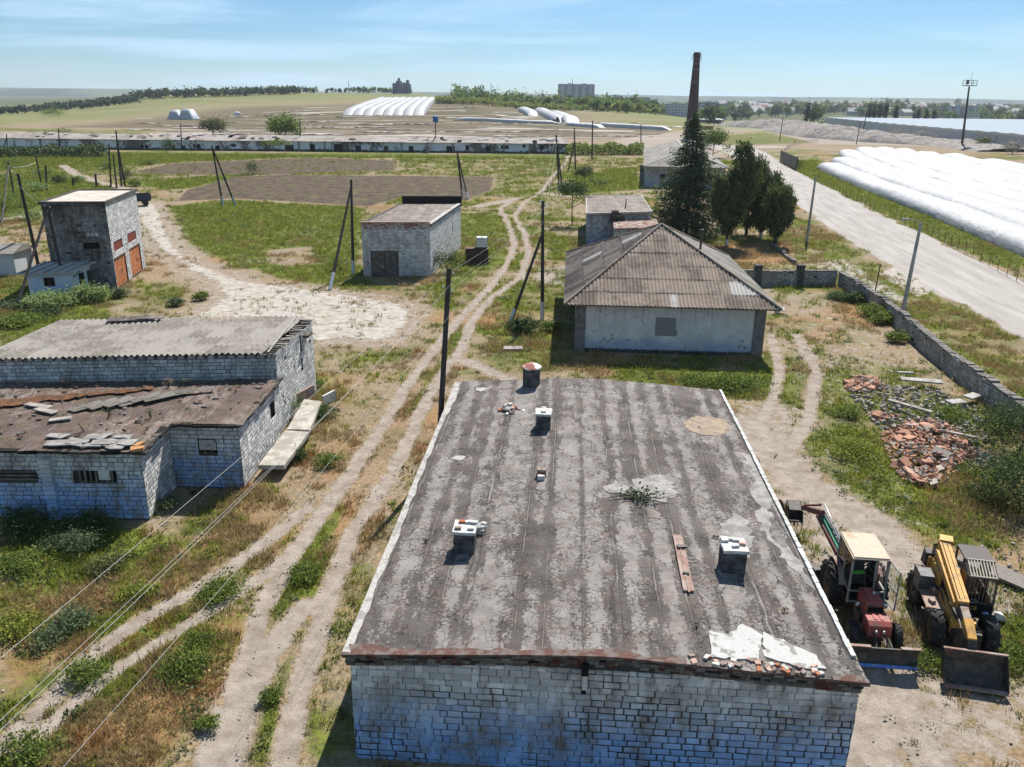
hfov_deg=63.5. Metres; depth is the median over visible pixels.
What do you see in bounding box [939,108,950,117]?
belt tree
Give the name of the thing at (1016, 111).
town house
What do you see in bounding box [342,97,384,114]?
white tunnel
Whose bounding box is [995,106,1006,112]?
belt tree
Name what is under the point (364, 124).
torn film strips
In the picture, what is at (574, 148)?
utility pole
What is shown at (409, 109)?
white tunnel
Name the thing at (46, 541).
weed bush
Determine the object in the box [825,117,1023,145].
film greenhouse
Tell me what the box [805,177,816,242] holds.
lamp pole
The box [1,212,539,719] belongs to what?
power line
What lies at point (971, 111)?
belt tree
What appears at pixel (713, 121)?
white roofed hall
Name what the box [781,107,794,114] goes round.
town house
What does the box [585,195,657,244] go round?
ruined flat house
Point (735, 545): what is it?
loose brick
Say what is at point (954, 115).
belt tree
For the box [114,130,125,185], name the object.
utility pole
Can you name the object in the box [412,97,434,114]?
white tunnel
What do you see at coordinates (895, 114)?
poplar tree
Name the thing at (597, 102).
belt tree
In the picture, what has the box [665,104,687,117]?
apartment block
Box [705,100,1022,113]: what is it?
town trees
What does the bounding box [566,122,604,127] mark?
white tunnel
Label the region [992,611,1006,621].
white boulder
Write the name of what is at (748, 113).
belt tree
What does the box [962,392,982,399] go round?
concrete board
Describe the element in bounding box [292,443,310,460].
weed bush
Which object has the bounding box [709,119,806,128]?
earth bank
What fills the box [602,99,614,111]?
belt tree
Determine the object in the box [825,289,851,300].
weed bush
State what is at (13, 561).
weed bush
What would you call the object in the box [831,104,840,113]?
belt tree
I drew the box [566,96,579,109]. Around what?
belt tree
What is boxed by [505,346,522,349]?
concrete board
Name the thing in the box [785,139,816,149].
picket line
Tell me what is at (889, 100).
belt tree
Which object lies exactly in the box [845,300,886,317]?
weed bush
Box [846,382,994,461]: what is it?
stone rubble
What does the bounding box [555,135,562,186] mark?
utility pole
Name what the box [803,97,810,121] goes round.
poplar tree
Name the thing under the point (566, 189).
fruit tree
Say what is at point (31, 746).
weed bush
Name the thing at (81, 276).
door
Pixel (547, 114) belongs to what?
white tunnel
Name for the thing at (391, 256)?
door
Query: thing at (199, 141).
long derelict barn
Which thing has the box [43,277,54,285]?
window
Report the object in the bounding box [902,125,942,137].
grey bush
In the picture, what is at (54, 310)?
weed bush
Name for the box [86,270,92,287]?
door
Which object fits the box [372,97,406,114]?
white tunnel
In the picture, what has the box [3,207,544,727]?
power line
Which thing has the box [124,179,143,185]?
scrub bush
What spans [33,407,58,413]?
weathered board
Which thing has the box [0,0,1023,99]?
sky
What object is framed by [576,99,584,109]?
belt tree
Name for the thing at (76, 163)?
green grass
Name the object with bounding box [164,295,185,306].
weed bush
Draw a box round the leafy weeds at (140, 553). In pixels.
[0,209,1023,766]
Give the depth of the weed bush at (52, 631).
26.98 m
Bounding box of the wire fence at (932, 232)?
[817,176,1023,281]
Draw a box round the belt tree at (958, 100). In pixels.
[953,98,960,104]
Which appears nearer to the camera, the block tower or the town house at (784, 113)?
the block tower
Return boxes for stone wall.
[743,264,837,285]
[837,272,1023,429]
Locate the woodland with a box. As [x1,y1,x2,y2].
[0,93,140,113]
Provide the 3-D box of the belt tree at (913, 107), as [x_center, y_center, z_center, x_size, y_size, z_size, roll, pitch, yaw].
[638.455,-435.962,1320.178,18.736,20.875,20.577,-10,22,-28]
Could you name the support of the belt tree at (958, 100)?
on the ground at (988, 741)
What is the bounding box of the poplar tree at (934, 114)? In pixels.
[932,105,935,118]
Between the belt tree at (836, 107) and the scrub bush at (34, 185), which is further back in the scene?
the belt tree at (836, 107)
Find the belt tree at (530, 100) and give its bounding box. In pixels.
[526,98,535,103]
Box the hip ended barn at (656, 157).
[643,139,728,187]
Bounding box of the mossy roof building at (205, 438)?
[0,378,282,520]
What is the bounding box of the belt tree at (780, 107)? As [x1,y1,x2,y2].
[774,104,783,116]
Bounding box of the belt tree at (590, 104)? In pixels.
[587,99,597,108]
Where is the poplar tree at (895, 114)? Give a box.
[893,101,899,117]
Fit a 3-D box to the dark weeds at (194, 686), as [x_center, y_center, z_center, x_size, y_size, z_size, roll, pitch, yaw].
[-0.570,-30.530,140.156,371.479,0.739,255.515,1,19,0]
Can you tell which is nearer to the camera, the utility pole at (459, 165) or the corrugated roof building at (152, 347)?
the corrugated roof building at (152, 347)
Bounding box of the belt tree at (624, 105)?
[619,100,630,112]
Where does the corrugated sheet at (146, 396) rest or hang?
on the corrugated sheet at (125, 403)
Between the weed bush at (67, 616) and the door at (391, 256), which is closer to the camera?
the weed bush at (67, 616)
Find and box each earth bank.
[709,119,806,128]
[761,122,1023,151]
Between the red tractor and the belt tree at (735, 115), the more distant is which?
the belt tree at (735, 115)
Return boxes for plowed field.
[140,171,490,205]
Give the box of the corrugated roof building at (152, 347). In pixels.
[0,315,316,429]
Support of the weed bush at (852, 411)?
on the ground at (988, 741)
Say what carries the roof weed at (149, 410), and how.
on the mossy roof building at (205, 438)
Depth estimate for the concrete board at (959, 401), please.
48.72 m
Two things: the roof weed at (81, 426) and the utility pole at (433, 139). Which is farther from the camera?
the utility pole at (433, 139)
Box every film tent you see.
[167,110,179,118]
[179,109,199,119]
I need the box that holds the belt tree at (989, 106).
[985,102,994,111]
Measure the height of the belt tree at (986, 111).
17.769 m
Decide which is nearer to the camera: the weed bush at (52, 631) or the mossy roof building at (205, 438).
the weed bush at (52, 631)
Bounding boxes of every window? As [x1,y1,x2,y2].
[0,468,37,481]
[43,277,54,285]
[74,469,117,483]
[84,242,99,248]
[198,439,217,454]
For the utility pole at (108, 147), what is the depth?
159.75 m
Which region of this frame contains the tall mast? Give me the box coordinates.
[961,73,977,142]
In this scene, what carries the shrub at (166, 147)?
on the ground at (988, 741)
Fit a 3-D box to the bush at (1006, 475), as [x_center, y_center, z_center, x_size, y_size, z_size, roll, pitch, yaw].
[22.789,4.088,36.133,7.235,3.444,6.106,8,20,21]
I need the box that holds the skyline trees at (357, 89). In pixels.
[301,85,411,93]
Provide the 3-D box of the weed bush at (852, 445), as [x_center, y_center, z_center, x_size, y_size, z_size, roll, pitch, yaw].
[17.739,3.323,42.002,4.199,0.970,4.034,1,19,0]
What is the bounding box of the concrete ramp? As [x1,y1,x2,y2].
[258,385,320,470]
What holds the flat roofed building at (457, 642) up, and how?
on the ground at (988, 741)
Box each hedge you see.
[0,142,107,157]
[564,141,644,154]
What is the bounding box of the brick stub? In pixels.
[536,467,546,479]
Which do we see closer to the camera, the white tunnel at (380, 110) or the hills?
the white tunnel at (380, 110)
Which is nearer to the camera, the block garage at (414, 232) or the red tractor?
the red tractor
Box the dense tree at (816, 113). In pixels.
[800,104,826,123]
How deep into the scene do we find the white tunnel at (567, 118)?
538.21 m
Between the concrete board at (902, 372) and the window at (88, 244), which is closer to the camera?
the concrete board at (902, 372)
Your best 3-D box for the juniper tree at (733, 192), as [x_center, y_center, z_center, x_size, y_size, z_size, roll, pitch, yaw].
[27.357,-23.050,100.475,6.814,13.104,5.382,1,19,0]
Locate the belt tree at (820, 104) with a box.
[818,102,829,108]
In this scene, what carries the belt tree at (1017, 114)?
on the ground at (988, 741)
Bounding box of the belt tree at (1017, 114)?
[1014,108,1023,117]
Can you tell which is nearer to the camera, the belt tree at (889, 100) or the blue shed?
the blue shed
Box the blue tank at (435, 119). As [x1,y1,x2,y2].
[433,116,437,123]
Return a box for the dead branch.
[603,481,677,504]
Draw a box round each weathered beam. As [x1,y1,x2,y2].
[887,399,932,413]
[943,429,978,439]
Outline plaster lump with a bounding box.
[477,522,487,534]
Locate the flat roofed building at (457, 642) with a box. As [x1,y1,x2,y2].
[340,362,870,766]
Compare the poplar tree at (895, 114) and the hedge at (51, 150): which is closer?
the hedge at (51, 150)
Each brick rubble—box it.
[842,375,884,392]
[866,410,899,421]
[880,417,976,487]
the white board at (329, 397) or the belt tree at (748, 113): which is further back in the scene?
the belt tree at (748, 113)
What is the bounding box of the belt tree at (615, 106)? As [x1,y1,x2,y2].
[609,100,622,111]
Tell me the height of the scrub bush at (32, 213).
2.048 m
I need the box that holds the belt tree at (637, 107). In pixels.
[632,102,645,112]
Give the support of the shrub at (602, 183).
on the ground at (988, 741)
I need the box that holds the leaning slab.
[956,554,1023,590]
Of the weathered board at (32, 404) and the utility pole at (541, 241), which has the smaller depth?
the weathered board at (32, 404)
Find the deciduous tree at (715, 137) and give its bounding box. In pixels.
[703,125,734,154]
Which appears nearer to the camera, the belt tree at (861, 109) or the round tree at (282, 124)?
the round tree at (282, 124)
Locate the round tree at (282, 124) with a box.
[259,111,307,135]
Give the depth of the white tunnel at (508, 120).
529.38 m
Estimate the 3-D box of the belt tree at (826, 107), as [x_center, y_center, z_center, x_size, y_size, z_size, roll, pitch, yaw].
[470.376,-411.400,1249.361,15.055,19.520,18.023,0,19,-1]
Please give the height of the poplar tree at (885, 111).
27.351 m
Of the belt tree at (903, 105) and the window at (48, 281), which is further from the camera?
the belt tree at (903, 105)
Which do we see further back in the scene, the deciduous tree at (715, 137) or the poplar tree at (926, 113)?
the poplar tree at (926, 113)
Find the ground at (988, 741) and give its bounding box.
[0,93,1023,766]
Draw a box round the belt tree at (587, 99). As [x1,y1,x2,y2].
[579,95,592,109]
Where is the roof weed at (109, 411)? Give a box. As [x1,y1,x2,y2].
[95,408,115,417]
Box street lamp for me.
[901,218,921,309]
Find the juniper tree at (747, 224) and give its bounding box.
[739,209,754,234]
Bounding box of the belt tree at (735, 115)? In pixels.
[728,111,741,119]
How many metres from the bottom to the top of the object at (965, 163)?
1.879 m
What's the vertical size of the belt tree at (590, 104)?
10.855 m
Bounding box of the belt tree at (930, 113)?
[921,111,932,117]
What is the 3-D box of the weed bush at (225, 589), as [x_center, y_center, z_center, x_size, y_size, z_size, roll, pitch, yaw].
[-10.414,7.427,29.677,2.407,0.670,2.454,1,19,0]
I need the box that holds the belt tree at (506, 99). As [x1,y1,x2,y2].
[501,95,509,104]
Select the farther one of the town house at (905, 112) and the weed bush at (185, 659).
the town house at (905, 112)
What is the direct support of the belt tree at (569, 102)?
on the ground at (988, 741)
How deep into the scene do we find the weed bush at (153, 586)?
29.67 m
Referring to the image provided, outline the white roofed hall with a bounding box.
[699,118,723,123]
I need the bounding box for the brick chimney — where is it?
[685,52,701,138]
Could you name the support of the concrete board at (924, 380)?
on the stone rubble at (898, 390)
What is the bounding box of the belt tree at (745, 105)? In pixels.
[737,102,750,108]
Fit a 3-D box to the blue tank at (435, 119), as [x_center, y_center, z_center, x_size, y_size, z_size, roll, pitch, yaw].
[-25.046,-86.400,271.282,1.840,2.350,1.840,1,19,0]
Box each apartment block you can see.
[558,83,594,109]
[613,97,649,101]
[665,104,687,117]
[698,101,719,116]
[940,105,978,117]
[966,113,980,118]
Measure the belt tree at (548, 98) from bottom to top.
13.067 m
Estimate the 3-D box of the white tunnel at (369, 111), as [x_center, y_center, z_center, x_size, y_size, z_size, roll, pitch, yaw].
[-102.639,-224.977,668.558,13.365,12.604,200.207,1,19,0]
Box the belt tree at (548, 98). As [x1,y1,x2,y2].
[541,95,554,108]
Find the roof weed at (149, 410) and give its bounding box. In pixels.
[141,407,153,417]
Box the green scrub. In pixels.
[434,95,664,114]
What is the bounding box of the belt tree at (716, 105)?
[713,103,725,116]
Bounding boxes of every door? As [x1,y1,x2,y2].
[78,272,84,283]
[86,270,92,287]
[114,253,128,286]
[129,244,142,275]
[371,251,384,275]
[384,251,397,275]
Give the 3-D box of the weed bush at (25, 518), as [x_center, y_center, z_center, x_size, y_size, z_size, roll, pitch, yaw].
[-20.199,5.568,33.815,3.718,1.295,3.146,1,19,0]
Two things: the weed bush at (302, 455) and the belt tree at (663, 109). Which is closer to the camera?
the weed bush at (302, 455)
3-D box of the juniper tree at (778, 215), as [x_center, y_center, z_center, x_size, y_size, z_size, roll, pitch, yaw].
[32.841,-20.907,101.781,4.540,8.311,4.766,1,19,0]
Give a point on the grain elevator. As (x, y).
(398, 86)
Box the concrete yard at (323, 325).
[138,203,408,340]
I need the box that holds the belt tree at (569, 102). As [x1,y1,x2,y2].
[563,99,573,109]
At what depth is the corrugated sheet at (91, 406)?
38.58 m
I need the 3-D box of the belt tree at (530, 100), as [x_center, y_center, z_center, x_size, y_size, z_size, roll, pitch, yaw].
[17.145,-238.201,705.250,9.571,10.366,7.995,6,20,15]
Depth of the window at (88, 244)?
75.03 m
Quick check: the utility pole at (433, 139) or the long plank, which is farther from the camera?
the utility pole at (433, 139)
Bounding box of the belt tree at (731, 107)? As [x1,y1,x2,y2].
[728,103,736,114]
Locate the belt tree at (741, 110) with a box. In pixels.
[733,105,749,119]
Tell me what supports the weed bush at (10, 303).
on the ground at (988, 741)
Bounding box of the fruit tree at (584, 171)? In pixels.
[572,165,596,187]
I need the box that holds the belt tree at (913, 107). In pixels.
[907,104,917,112]
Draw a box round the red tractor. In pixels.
[778,499,921,670]
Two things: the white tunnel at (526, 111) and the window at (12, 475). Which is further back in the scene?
the white tunnel at (526, 111)
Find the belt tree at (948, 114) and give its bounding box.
[942,110,953,118]
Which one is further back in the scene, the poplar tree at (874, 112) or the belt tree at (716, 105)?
the belt tree at (716, 105)
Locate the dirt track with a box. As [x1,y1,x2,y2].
[0,156,962,766]
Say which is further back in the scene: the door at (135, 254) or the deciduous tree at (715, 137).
the deciduous tree at (715, 137)
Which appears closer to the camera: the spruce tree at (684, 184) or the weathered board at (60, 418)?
the weathered board at (60, 418)
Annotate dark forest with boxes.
[128,85,301,98]
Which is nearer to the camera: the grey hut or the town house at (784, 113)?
the grey hut
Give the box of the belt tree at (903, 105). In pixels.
[900,101,908,108]
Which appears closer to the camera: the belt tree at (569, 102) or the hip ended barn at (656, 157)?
the hip ended barn at (656, 157)
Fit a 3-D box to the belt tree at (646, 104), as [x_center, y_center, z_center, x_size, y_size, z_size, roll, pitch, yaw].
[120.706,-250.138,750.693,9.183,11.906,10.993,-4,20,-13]
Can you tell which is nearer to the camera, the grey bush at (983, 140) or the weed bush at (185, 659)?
the weed bush at (185, 659)
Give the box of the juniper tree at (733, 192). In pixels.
[708,137,765,245]
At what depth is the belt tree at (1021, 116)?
901.00 m
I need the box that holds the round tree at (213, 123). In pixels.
[195,112,231,134]
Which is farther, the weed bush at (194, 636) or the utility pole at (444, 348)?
the utility pole at (444, 348)
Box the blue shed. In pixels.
[14,261,95,294]
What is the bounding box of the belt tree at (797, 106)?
[793,103,803,113]
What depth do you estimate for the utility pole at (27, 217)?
83.33 m
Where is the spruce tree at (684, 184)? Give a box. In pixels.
[649,109,725,240]
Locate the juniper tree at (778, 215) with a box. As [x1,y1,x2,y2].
[760,180,798,243]
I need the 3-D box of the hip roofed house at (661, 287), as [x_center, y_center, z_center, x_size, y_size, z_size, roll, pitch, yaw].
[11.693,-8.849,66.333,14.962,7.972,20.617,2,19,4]
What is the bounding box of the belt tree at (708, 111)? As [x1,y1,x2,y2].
[698,103,721,123]
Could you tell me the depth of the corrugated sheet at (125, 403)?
38.84 m
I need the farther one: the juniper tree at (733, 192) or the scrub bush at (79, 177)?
the scrub bush at (79, 177)
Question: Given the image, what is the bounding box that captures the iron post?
[875,264,880,289]
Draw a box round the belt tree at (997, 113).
[991,109,1004,118]
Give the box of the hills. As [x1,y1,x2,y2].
[0,87,1023,105]
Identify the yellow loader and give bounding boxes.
[905,534,1010,696]
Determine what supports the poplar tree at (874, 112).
on the ground at (988, 741)
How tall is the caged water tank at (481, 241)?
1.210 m
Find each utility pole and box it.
[0,161,14,224]
[14,204,60,310]
[15,173,39,264]
[35,155,42,189]
[45,165,47,189]
[107,144,111,186]
[112,154,117,187]
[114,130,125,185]
[210,145,236,205]
[328,179,354,289]
[426,124,435,153]
[437,268,453,424]
[456,151,468,199]
[509,201,545,323]
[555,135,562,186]
[568,128,575,169]
[591,121,592,159]
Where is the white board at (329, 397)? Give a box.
[322,390,335,404]
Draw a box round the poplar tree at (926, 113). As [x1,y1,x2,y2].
[923,104,928,117]
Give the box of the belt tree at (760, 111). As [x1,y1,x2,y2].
[755,107,763,116]
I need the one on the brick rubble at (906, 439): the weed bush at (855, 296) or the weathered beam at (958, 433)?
the weathered beam at (958, 433)
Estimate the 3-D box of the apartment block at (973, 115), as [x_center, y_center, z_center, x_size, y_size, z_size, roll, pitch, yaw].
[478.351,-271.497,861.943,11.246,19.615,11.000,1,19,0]
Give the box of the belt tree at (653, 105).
[648,103,661,113]
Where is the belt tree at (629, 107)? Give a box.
[620,100,632,112]
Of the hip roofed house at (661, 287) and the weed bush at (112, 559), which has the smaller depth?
the weed bush at (112, 559)
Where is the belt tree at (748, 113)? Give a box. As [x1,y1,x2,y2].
[742,110,753,119]
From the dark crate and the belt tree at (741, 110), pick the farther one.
the belt tree at (741, 110)
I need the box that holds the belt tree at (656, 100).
[648,98,662,109]
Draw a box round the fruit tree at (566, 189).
[552,176,592,225]
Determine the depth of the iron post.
77.72 m
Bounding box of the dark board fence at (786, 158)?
[780,150,798,169]
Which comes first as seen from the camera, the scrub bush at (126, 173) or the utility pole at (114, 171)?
the utility pole at (114, 171)
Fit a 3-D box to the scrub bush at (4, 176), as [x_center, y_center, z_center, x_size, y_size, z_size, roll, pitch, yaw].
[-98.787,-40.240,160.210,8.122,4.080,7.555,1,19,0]
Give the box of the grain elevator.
[392,78,410,93]
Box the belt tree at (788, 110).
[781,105,792,117]
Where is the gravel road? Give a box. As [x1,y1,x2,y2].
[690,143,1023,337]
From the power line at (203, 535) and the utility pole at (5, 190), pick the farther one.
the utility pole at (5, 190)
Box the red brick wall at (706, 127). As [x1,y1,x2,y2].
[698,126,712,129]
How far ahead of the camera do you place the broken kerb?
96.28 m
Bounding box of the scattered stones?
[1,336,1018,766]
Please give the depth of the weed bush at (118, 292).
73.18 m
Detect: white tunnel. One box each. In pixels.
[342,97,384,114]
[352,97,391,114]
[362,97,399,115]
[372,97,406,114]
[382,97,412,115]
[392,97,419,114]
[402,96,427,115]
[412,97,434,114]
[455,117,559,123]
[518,107,537,115]
[534,107,561,122]
[552,110,579,122]
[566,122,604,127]
[600,122,671,130]
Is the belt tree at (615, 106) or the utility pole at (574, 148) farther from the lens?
the belt tree at (615, 106)
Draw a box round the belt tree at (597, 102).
[591,97,603,111]
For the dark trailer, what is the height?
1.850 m
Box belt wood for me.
[449,83,687,113]
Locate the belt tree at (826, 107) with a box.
[820,104,829,113]
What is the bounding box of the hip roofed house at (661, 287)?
[563,223,782,356]
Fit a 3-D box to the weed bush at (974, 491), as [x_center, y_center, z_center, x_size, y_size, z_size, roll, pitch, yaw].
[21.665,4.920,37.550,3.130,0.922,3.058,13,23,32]
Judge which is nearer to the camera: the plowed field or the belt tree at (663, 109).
the plowed field
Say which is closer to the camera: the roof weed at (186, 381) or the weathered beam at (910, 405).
the roof weed at (186, 381)
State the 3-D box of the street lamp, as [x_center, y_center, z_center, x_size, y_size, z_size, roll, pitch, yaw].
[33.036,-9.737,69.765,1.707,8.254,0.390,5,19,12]
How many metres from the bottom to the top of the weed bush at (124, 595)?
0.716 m
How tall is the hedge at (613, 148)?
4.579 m
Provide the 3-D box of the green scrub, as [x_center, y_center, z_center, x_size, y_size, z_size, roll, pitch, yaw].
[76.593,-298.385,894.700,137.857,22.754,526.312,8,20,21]
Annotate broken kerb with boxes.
[770,243,796,263]
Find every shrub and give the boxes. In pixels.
[38,126,78,132]
[39,106,67,116]
[154,136,179,152]
[238,157,260,174]
[260,138,293,147]
[325,254,359,270]
[433,245,469,271]
[592,179,612,184]
[794,159,804,169]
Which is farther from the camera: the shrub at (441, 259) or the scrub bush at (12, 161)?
the scrub bush at (12, 161)
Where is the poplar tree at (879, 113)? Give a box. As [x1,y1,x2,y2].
[877,98,882,122]
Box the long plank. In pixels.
[673,534,693,592]
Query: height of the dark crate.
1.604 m
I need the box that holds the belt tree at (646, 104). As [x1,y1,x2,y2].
[643,101,650,112]
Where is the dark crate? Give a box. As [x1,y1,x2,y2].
[465,247,487,263]
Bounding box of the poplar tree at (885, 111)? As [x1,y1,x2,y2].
[882,99,889,117]
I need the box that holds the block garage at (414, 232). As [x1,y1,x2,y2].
[360,196,461,276]
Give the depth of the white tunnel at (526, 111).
591.82 m
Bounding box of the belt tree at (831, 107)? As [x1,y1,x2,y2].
[825,105,834,114]
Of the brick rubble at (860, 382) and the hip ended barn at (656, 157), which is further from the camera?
the hip ended barn at (656, 157)
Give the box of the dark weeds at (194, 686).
[0,152,1023,766]
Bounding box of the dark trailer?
[136,193,150,205]
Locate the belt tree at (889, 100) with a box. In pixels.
[884,98,893,103]
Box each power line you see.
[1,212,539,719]
[2,207,536,656]
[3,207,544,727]
[63,220,544,766]
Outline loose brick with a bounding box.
[732,544,739,547]
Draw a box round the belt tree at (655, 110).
[649,105,660,114]
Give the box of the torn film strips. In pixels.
[125,110,681,136]
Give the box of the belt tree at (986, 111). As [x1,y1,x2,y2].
[983,109,990,117]
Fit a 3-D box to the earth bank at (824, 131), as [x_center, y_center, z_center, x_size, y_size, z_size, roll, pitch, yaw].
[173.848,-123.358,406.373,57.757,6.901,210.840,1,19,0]
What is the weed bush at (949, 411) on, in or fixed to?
on the ground at (988, 741)
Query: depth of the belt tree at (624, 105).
660.89 m
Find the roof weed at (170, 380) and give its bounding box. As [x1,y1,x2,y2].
[162,378,172,386]
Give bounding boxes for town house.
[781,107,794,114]
[846,108,858,115]
[899,109,912,115]
[1012,108,1022,114]
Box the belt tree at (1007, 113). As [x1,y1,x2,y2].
[1000,111,1012,118]
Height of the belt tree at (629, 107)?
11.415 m
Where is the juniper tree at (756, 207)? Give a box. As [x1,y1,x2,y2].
[747,155,785,238]
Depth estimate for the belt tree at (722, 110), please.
782.64 m
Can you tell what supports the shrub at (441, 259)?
on the ground at (988, 741)
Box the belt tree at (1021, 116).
[1014,111,1023,118]
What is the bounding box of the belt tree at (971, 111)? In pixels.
[970,109,984,115]
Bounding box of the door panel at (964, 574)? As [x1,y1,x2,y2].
[960,561,967,588]
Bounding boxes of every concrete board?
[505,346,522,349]
[897,371,913,373]
[900,377,942,384]
[944,398,967,404]
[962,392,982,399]
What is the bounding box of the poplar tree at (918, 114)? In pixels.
[916,103,921,125]
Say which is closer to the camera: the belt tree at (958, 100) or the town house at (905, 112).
the town house at (905, 112)
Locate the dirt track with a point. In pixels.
(876, 738)
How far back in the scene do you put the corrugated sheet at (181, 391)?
40.45 m
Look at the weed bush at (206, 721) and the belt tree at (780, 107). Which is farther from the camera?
the belt tree at (780, 107)
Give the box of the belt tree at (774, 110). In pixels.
[768,103,783,116]
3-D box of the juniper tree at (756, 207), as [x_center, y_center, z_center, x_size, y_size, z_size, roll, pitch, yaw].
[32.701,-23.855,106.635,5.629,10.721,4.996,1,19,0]
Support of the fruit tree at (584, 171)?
on the ground at (988, 741)
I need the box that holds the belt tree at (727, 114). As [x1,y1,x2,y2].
[719,106,730,120]
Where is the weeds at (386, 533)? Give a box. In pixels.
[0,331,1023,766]
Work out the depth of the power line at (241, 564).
17.57 m
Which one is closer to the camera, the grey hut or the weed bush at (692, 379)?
the weed bush at (692, 379)
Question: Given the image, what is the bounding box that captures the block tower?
[38,189,145,289]
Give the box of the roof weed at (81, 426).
[78,417,90,431]
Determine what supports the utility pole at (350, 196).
on the ground at (988, 741)
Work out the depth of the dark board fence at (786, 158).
228.14 m
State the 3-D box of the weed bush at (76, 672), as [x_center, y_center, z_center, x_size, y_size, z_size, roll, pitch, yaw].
[-13.273,8.799,25.503,2.019,0.734,2.371,-15,24,-38]
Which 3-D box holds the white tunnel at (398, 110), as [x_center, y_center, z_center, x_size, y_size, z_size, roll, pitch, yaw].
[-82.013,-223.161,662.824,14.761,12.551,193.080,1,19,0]
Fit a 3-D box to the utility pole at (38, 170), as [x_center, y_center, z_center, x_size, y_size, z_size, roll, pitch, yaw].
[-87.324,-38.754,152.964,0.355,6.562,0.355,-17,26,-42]
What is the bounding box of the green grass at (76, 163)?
[0,151,1023,766]
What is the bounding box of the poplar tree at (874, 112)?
[871,98,877,117]
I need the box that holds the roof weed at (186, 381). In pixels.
[179,377,191,385]
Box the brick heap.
[497,402,524,415]
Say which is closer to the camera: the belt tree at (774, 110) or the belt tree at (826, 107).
the belt tree at (774, 110)
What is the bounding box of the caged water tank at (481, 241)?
[476,236,486,247]
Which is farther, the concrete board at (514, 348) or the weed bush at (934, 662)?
the concrete board at (514, 348)
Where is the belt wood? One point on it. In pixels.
(459, 91)
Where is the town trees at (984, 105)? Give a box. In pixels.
[663,100,1022,108]
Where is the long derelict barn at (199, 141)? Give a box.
[0,131,567,153]
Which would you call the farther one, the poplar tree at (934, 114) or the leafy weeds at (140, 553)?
the poplar tree at (934, 114)
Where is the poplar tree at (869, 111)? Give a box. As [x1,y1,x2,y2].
[867,98,872,117]
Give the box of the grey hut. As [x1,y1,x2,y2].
[0,243,33,275]
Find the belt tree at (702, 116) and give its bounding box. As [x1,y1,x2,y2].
[698,107,706,117]
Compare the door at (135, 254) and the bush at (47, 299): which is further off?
the door at (135, 254)
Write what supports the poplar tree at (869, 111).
on the ground at (988, 741)
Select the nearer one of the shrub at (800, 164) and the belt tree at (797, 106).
the shrub at (800, 164)
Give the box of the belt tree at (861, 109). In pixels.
[855,106,865,116]
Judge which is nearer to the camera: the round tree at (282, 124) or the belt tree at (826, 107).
the round tree at (282, 124)
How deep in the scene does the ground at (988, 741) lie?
60.20 m
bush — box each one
[0,156,28,166]
[0,168,24,183]
[0,188,41,207]
[0,192,20,211]
[0,294,39,311]
[0,310,56,329]
[0,498,65,540]
[0,543,61,583]
[0,597,59,650]
[0,719,69,766]
[5,206,42,220]
[14,619,80,658]
[16,180,53,191]
[17,286,83,309]
[17,305,63,316]
[27,168,53,176]
[29,504,128,546]
[29,528,65,552]
[40,598,106,638]
[41,526,112,562]
[43,640,117,694]
[48,174,67,183]
[61,279,114,302]
[69,175,88,181]
[71,547,139,580]
[95,161,116,168]
[105,580,149,607]
[110,287,132,297]
[117,168,135,178]
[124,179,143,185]
[124,576,163,599]
[138,158,159,164]
[144,633,217,695]
[154,487,185,514]
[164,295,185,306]
[180,627,228,651]
[188,289,211,300]
[189,571,257,609]
[191,708,222,730]
[255,683,289,705]
[277,556,326,592]
[289,381,311,411]
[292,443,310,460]
[306,447,346,469]
[316,378,326,385]
[317,401,346,420]
[497,315,542,333]
[534,318,565,331]
[662,371,725,388]
[694,367,783,397]
[815,429,902,467]
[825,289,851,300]
[831,289,867,303]
[831,402,868,422]
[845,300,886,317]
[866,309,893,324]
[881,328,912,342]
[884,126,913,133]
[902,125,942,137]
[908,636,949,678]
[927,400,980,423]
[934,389,1023,461]
[941,431,1023,528]
[951,473,1020,508]
[971,133,993,143]
[981,540,1022,617]
[982,630,1023,677]
[1000,138,1023,153]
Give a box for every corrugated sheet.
[67,400,102,411]
[85,397,117,409]
[101,395,136,406]
[118,397,143,406]
[130,392,161,402]
[141,391,176,401]
[172,388,203,393]
[182,386,214,392]
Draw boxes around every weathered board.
[24,402,53,408]
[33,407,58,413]
[48,416,71,421]
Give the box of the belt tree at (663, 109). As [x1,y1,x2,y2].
[659,107,665,114]
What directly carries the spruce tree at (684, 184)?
on the ground at (988, 741)
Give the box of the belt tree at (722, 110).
[715,106,726,118]
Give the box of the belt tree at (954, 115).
[951,112,958,118]
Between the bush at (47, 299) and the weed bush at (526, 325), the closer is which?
the weed bush at (526, 325)

